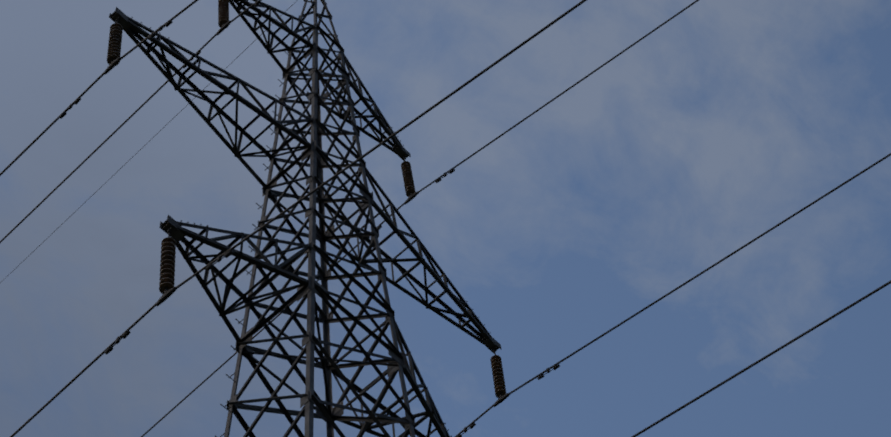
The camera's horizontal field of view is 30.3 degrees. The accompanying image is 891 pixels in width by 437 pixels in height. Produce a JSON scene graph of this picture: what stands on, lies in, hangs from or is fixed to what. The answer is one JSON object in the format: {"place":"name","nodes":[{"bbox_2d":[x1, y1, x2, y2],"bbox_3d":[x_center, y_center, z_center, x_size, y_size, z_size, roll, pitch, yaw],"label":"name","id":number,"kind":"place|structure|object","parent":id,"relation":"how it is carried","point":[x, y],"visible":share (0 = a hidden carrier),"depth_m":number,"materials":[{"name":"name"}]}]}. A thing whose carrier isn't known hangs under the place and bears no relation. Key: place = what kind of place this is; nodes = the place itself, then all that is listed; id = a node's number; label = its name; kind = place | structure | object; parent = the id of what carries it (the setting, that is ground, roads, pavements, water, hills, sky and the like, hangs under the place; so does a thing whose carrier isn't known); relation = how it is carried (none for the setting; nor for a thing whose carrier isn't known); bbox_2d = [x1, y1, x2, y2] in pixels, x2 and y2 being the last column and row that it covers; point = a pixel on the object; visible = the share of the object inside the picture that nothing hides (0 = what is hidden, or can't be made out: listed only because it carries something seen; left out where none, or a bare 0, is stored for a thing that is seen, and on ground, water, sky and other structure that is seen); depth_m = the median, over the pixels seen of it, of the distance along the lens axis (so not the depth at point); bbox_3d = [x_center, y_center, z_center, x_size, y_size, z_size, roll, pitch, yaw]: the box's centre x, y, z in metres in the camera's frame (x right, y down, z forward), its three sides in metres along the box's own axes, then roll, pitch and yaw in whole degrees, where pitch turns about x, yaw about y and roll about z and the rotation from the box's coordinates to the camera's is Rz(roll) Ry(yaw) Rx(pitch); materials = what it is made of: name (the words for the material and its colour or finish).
{"place":"outdoors","nodes":[
{"label":"outdoors","id":0,"kind":"place"},
{"bbox_2d":[0,0,890,436],"label":"sky","id":1,"kind":"structure","parent":0,"point":[729,119],"materials":[{"name":"blue"}]},
{"label":"ground","id":2,"kind":"structure","parent":0,"visible":0},
{"bbox_2d":[0,0,890,436],"bbox_3d":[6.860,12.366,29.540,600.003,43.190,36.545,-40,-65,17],"label":"pylon","id":3,"kind":"object","parent":2,"relation":"on","point":[328,412],"visible":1,"depth_m":31.14,"materials":[{"name":"metal"}]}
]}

